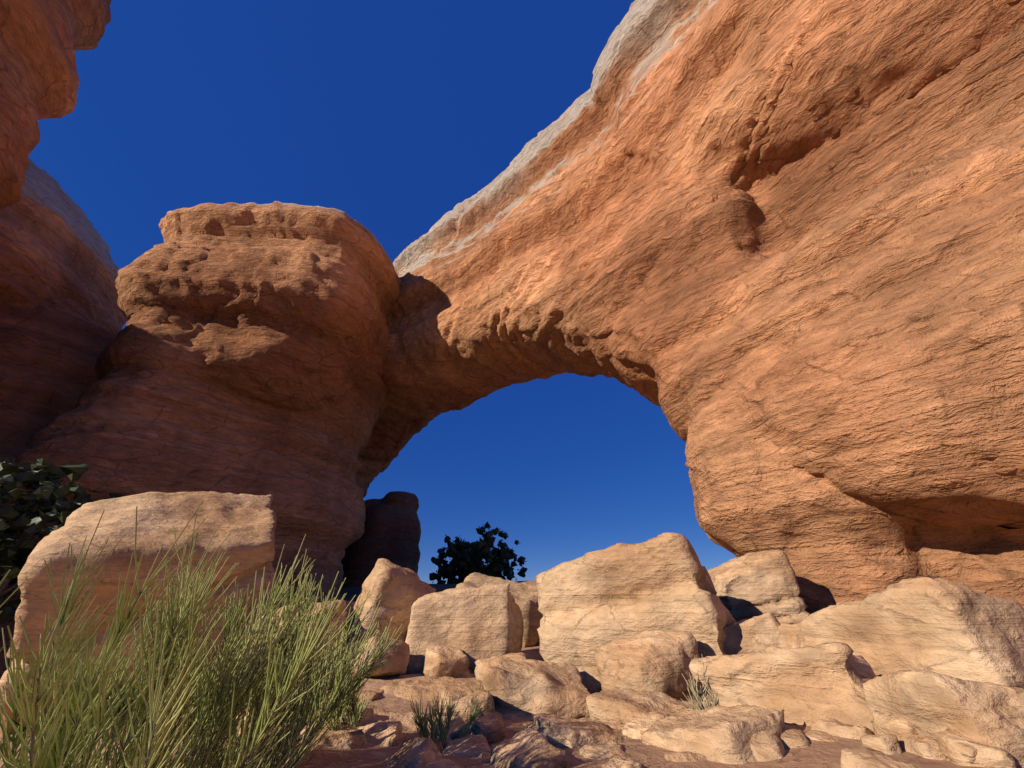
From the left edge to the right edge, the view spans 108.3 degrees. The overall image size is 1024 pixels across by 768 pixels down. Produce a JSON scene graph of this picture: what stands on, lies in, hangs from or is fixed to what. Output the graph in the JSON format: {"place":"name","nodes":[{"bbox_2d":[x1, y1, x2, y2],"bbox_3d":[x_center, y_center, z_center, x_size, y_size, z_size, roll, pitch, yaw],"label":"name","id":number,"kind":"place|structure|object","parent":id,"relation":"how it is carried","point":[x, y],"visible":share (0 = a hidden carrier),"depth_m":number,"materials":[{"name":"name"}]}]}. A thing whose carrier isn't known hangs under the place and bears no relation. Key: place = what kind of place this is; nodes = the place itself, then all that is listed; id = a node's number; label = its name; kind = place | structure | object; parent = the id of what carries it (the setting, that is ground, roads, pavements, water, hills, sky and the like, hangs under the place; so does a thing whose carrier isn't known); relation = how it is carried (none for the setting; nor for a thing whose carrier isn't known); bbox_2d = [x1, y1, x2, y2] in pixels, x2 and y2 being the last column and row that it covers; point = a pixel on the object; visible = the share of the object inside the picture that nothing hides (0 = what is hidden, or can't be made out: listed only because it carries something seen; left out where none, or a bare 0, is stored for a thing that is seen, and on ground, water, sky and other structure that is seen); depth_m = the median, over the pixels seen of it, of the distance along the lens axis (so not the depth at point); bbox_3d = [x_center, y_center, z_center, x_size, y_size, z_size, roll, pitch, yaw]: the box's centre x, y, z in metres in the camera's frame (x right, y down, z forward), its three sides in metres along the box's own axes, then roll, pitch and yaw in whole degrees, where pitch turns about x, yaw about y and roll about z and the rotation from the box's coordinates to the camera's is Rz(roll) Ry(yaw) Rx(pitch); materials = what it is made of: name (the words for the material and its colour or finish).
{"place":"outdoors","nodes":[
{"label":"outdoors","id":0,"kind":"place"},
{"bbox_2d":[0,722,24,767],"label":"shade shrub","id":1,"kind":"object","parent":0,"point":[10,733],"visible":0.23,"depth_m":2.33,"materials":[{"name":"green plant"}]},
{"bbox_2d":[28,0,736,583],"label":"sky","id":2,"kind":"structure","parent":0,"point":[390,115],"materials":[{"name":"blue"}]},
{"bbox_2d":[0,580,1019,767],"bbox_3d":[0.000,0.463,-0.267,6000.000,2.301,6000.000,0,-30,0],"label":"ground","id":3,"kind":"structure","parent":0,"point":[819,754],"depth_m":1.78,"materials":[{"name":"soil"}]},
{"bbox_2d":[0,0,111,209],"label":"rock wall","id":4,"kind":"structure","parent":3,"relation":"on","point":[42,42],"depth_m":9.40,"materials":[{"name":"stone"}]},
{"bbox_2d":[0,458,125,630],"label":"bush","id":5,"kind":"object","parent":3,"relation":"on","point":[41,476],"visible":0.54,"depth_m":6.36,"materials":[{"name":"green plant"}]},
{"bbox_2d":[0,491,276,732],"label":"boulder","id":6,"kind":"object","parent":3,"relation":"on","point":[248,521],"visible":0.54,"depth_m":4.87,"materials":[{"name":"stone"}]},
{"bbox_2d":[0,500,396,767],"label":"grass clump","id":7,"kind":"object","parent":3,"relation":"on","point":[67,738],"visible":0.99,"depth_m":1.15,"materials":[{"name":"green plant"}]},
{"bbox_2d":[175,564,402,767],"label":"grass clump","id":8,"kind":"object","parent":3,"relation":"on","point":[291,644],"visible":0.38,"depth_m":1.78,"materials":[{"name":"green plant"}]},
{"bbox_2d":[235,600,346,675],"bbox_3d":[-2.486,2.857,4.184,1.179,0.710,1.088,0,-30,0],"label":"rock","id":9,"kind":"object","parent":3,"relation":"on","point":[342,608],"visible":0.17,"depth_m":4.16,"materials":[{"name":"stone"}]},
{"bbox_2d":[300,721,365,744],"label":"rock","id":10,"kind":"object","parent":3,"relation":"on","point":[354,732],"visible":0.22,"depth_m":2.01,"materials":[{"name":"stone"}]},
{"bbox_2d":[307,729,365,748],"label":"rock","id":11,"kind":"object","parent":3,"relation":"on","point":[344,741],"visible":0.27,"depth_m":1.91,"materials":[{"name":"stone"}]},
{"bbox_2d":[303,680,383,701],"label":"rock","id":12,"kind":"object","parent":3,"relation":"on","point":[376,692],"visible":0.08,"depth_m":3.04,"materials":[{"name":"stone"}]},
{"bbox_2d":[320,657,372,730],"bbox_3d":[-0.993,1.842,2.139,0.444,0.397,0.308,-18,-35,29],"label":"grass tuft","id":13,"kind":"object","parent":3,"relation":"on","point":[358,712],"visible":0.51,"depth_m":2.07,"materials":[{"name":"green plant"}]},
{"bbox_2d":[342,600,355,619],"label":"boulder","id":14,"kind":"object","parent":3,"relation":"on","point":[347,610],"visible":0.02,"depth_m":5.69,"materials":[{"name":"stone"}]},
{"bbox_2d":[334,707,374,725],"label":"rock","id":15,"kind":"object","parent":3,"relation":"on","point":[369,715],"visible":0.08,"depth_m":2.40,"materials":[{"name":"stone"}]},
{"bbox_2d":[348,636,409,677],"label":"boulder","id":16,"kind":"object","parent":3,"relation":"on","point":[396,663],"visible":0.5,"depth_m":3.59,"materials":[{"name":"stone"}]},
{"bbox_2d":[340,491,420,586],"bbox_3d":[-8.323,11.449,22.983,4.952,9.298,4.466,15,-33,-24],"label":"hoodoo rock","id":17,"kind":"object","parent":3,"relation":"on","point":[392,529],"visible":0.38,"depth_m":22.39,"materials":[{"name":"stone"}]},
{"bbox_2d":[357,721,406,746],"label":"rock","id":18,"kind":"object","parent":3,"relation":"on","point":[389,734],"visible":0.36,"depth_m":2.14,"materials":[{"name":"stone"}]},
{"bbox_2d":[334,558,435,669],"bbox_3d":[-1.524,3.072,4.657,1.246,1.589,0.726,24,-38,-35],"label":"boulder","id":19,"kind":"object","parent":3,"relation":"on","point":[401,590],"visible":0.39,"depth_m":4.51,"materials":[{"name":"stone"}]},
{"bbox_2d":[361,702,426,731],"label":"rock","id":20,"kind":"object","parent":3,"relation":"on","point":[406,720],"visible":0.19,"depth_m":2.49,"materials":[{"name":"stone"}]},
{"bbox_2d":[381,737,441,767],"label":"rock","id":21,"kind":"object","parent":3,"relation":"on","point":[416,752],"visible":0.87,"depth_m":1.65,"materials":[{"name":"stone"}]},
{"bbox_2d":[380,676,483,701],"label":"boulder","id":22,"kind":"object","parent":3,"relation":"on","point":[428,687],"visible":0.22,"depth_m":3.17,"materials":[{"name":"stone"}]},
{"bbox_2d":[422,758,461,767],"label":"rock","id":23,"kind":"object","parent":3,"relation":"on","point":[441,763],"visible":1,"depth_m":1.49,"materials":[{"name":"stone"}]},
{"bbox_2d":[428,716,463,741],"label":"rock","id":24,"kind":"object","parent":3,"relation":"on","point":[458,721],"visible":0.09,"depth_m":2.26,"materials":[{"name":"stone"}]},
{"bbox_2d":[423,644,471,677],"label":"rock","id":25,"kind":"object","parent":3,"relation":"on","point":[443,660],"visible":0.75,"depth_m":3.65,"materials":[{"name":"stone"}]},
{"bbox_2d":[410,690,487,752],"bbox_3d":[-0.366,1.868,2.046,0.438,0.296,0.213,12,-32,-19],"label":"grass tuft","id":26,"kind":"object","parent":3,"relation":"on","point":[423,731],"visible":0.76,"depth_m":2.00,"materials":[{"name":"green plant"}]},
{"bbox_2d":[439,689,473,706],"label":"rock","id":27,"kind":"object","parent":3,"relation":"on","point":[450,693],"visible":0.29,"depth_m":2.92,"materials":[{"name":"stone"}]},
{"bbox_2d":[400,583,523,674],"bbox_3d":[-0.565,3.101,4.472,1.422,1.194,1.301,0,-30,0],"label":"boulder","id":28,"kind":"object","parent":3,"relation":"on","point":[481,622],"visible":0.62,"depth_m":4.07,"materials":[{"name":"stone"}]},
{"bbox_2d":[442,734,490,756],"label":"rock","id":29,"kind":"object","parent":3,"relation":"on","point":[469,745],"visible":0.52,"depth_m":1.92,"materials":[{"name":"stone"}]},
{"bbox_2d":[450,712,504,743],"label":"rock","id":30,"kind":"object","parent":3,"relation":"on","point":[489,727],"visible":0.51,"depth_m":2.12,"materials":[{"name":"stone"}]},
{"bbox_2d":[429,522,527,583],"bbox_3d":[-1.751,9.425,18.984,4.456,3.960,4.854,-12,-32,20],"label":"bush","id":31,"kind":"object","parent":3,"relation":"on","point":[465,562],"visible":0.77,"depth_m":18.26,"materials":[{"name":"green plant"}]},
{"bbox_2d":[476,747,490,757],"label":"rubble","id":32,"kind":"object","parent":3,"relation":"on","point":[482,754],"visible":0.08,"depth_m":1.86,"materials":[{"name":"stone"}]},
{"bbox_2d":[474,758,494,767],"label":"rubble","id":33,"kind":"object","parent":3,"relation":"on","point":[485,764],"visible":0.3,"depth_m":1.71,"materials":[{"name":"stone"}]},
{"bbox_2d":[456,572,542,647],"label":"boulder","id":34,"kind":"object","parent":3,"relation":"on","point":[524,595],"visible":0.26,"depth_m":6.63,"materials":[{"name":"stone"}]},
{"bbox_2d":[474,652,526,680],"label":"rock","id":35,"kind":"object","parent":3,"relation":"on","point":[482,666],"visible":0.26,"depth_m":3.46,"materials":[{"name":"stone"}]},
{"bbox_2d":[0,0,1023,678],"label":"arch rock","id":36,"kind":"object","parent":3,"relation":"on","point":[766,256],"visible":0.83,"depth_m":8.91,"materials":[{"name":"stone"}]},
{"bbox_2d":[490,728,567,767],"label":"rock","id":37,"kind":"object","parent":3,"relation":"on","point":[530,748],"visible":0.98,"depth_m":1.71,"materials":[{"name":"stone"}]},
{"bbox_2d":[483,659,590,720],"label":"boulder","id":38,"kind":"object","parent":3,"relation":"on","point":[527,689],"visible":0.51,"depth_m":2.76,"materials":[{"name":"stone"}]},
{"bbox_2d":[536,569,549,625],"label":"boulder","id":39,"kind":"object","parent":3,"relation":"on","point":[539,585],"visible":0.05,"depth_m":5.64,"materials":[{"name":"stone"}]},
{"bbox_2d":[525,713,631,748],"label":"boulder","id":40,"kind":"object","parent":3,"relation":"on","point":[556,731],"visible":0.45,"depth_m":1.99,"materials":[{"name":"stone"}]},
{"bbox_2d":[577,663,601,693],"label":"rock","id":41,"kind":"object","parent":3,"relation":"on","point":[589,675],"visible":0.27,"depth_m":3.37,"materials":[{"name":"stone"}]},
{"bbox_2d":[579,740,632,761],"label":"rock","id":42,"kind":"object","parent":3,"relation":"on","point":[607,751],"visible":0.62,"depth_m":1.82,"materials":[{"name":"stone"}]},
{"bbox_2d":[602,755,641,767],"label":"rock","id":43,"kind":"object","parent":3,"relation":"on","point":[621,761],"visible":1,"depth_m":1.62,"materials":[{"name":"stone"}]},
{"bbox_2d":[537,532,735,689],"bbox_3d":[1.485,2.737,4.131,2.079,1.751,1.676,-19,-35,29],"label":"boulder","id":44,"kind":"object","parent":3,"relation":"on","point":[590,602],"visible":0.48,"depth_m":3.68,"materials":[{"name":"stone"}]},
{"bbox_2d":[586,687,701,728],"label":"boulder","id":45,"kind":"object","parent":3,"relation":"on","point":[615,707],"visible":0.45,"depth_m":2.39,"materials":[{"name":"stone"}]},
{"bbox_2d":[622,711,667,738],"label":"rock","id":46,"kind":"object","parent":3,"relation":"on","point":[634,726],"visible":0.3,"depth_m":2.13,"materials":[{"name":"stone"}]},
{"bbox_2d":[595,630,703,701],"bbox_3d":[1.131,2.478,3.126,0.767,0.670,0.741,13,-32,-21],"label":"boulder","id":47,"kind":"object","parent":3,"relation":"on","point":[652,661],"visible":0.65,"depth_m":2.97,"materials":[{"name":"stone"}]},
{"bbox_2d":[664,751,706,761],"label":"rock","id":48,"kind":"object","parent":3,"relation":"on","point":[686,756],"visible":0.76,"depth_m":1.74,"materials":[{"name":"stone"}]},
{"bbox_2d":[680,658,718,709],"bbox_3d":[1.269,1.979,2.384,0.491,0.387,0.330,23,-37,-34],"label":"dry grass tuft","id":49,"kind":"object","parent":3,"relation":"on","point":[698,697],"depth_m":2.40,"materials":[{"name":"brown plant"}]},
{"bbox_2d":[640,704,785,764],"bbox_3d":[1.059,1.901,1.944,0.584,0.347,0.641,24,-37,-35],"label":"boulder","id":50,"kind":"object","parent":3,"relation":"on","point":[721,734],"visible":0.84,"depth_m":1.84,"materials":[{"name":"stone"}]},
{"bbox_2d":[750,730,785,761],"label":"rock","id":51,"kind":"object","parent":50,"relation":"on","point":[765,746],"visible":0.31,"depth_m":1.72,"materials":[{"name":"stone"}]},
{"bbox_2d":[723,612,786,654],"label":"boulder","id":52,"kind":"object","parent":3,"relation":"on","point":[758,633],"depth_m":3.30,"materials":[{"name":"stone"}]},
{"bbox_2d":[708,550,809,624],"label":"boulder","id":53,"kind":"object","parent":3,"relation":"on","point":[749,585],"visible":0.62,"depth_m":4.80,"materials":[{"name":"stone"}]},
{"bbox_2d":[689,641,876,734],"bbox_3d":[1.785,2.064,2.329,0.870,0.807,1.022,26,-39,-37],"label":"boulder","id":54,"kind":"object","parent":3,"relation":"on","point":[807,685],"depth_m":2.14,"materials":[{"name":"stone"}]},
{"bbox_2d":[785,633,800,647],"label":"rock","id":55,"kind":"object","parent":3,"relation":"on","point":[793,640],"visible":0.01,"depth_m":3.14,"materials":[{"name":"stone"}]},
{"bbox_2d":[779,728,809,747],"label":"rock","id":56,"kind":"object","parent":3,"relation":"on","point":[792,738],"visible":0.29,"depth_m":1.80,"materials":[{"name":"stone"}]},
{"bbox_2d":[805,730,837,741],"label":"rock","id":57,"kind":"object","parent":3,"relation":"on","point":[816,735],"visible":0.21,"depth_m":1.85,"materials":[{"name":"stone"}]},
{"bbox_2d":[810,718,872,739],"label":"rock","id":58,"kind":"object","parent":3,"relation":"on","point":[834,727],"visible":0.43,"depth_m":1.86,"materials":[{"name":"stone"}]},
{"bbox_2d":[840,745,915,767],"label":"rock","id":59,"kind":"object","parent":3,"relation":"on","point":[861,756],"visible":1,"depth_m":1.47,"materials":[{"name":"stone"}]},
{"bbox_2d":[860,734,902,754],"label":"rock","id":60,"kind":"object","parent":3,"relation":"on","point":[887,744],"visible":0.62,"depth_m":1.66,"materials":[{"name":"stone"}]},
{"bbox_2d":[778,577,1023,688],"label":"boulder","id":61,"kind":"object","parent":3,"relation":"on","point":[951,628],"depth_m":2.45,"materials":[{"name":"stone"}]},
{"bbox_2d":[898,734,949,760],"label":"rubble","id":62,"kind":"object","parent":3,"relation":"on","point":[924,746],"visible":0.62,"depth_m":1.61,"materials":[{"name":"stone"}]},
{"bbox_2d":[871,710,918,738],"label":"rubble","id":63,"kind":"object","parent":62,"relation":"on","point":[884,723],"visible":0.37,"depth_m":1.76,"materials":[{"name":"stone"}]},
{"bbox_2d":[863,669,1023,767],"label":"boulder","id":64,"kind":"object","parent":3,"relation":"on","point":[929,704],"depth_m":1.64,"materials":[{"name":"stone"}]},
{"bbox_2d":[935,728,979,763],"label":"rock","id":65,"kind":"object","parent":3,"relation":"on","point":[968,752],"visible":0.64,"depth_m":1.53,"materials":[{"name":"stone"}]},
{"bbox_2d":[945,737,1016,767],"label":"rock","id":66,"kind":"object","parent":3,"relation":"on","point":[987,756],"visible":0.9,"depth_m":1.47,"materials":[{"name":"stone"}]},
{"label":"low boulder","id":67,"kind":"object","parent":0,"visible":0},
{"bbox_2d":[437,690,494,721],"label":"rock","id":68,"kind":"object","parent":67,"relation":"on","point":[464,704],"visible":0.38,"depth_m":2.48,"materials":[{"name":"stone"}]}
]}

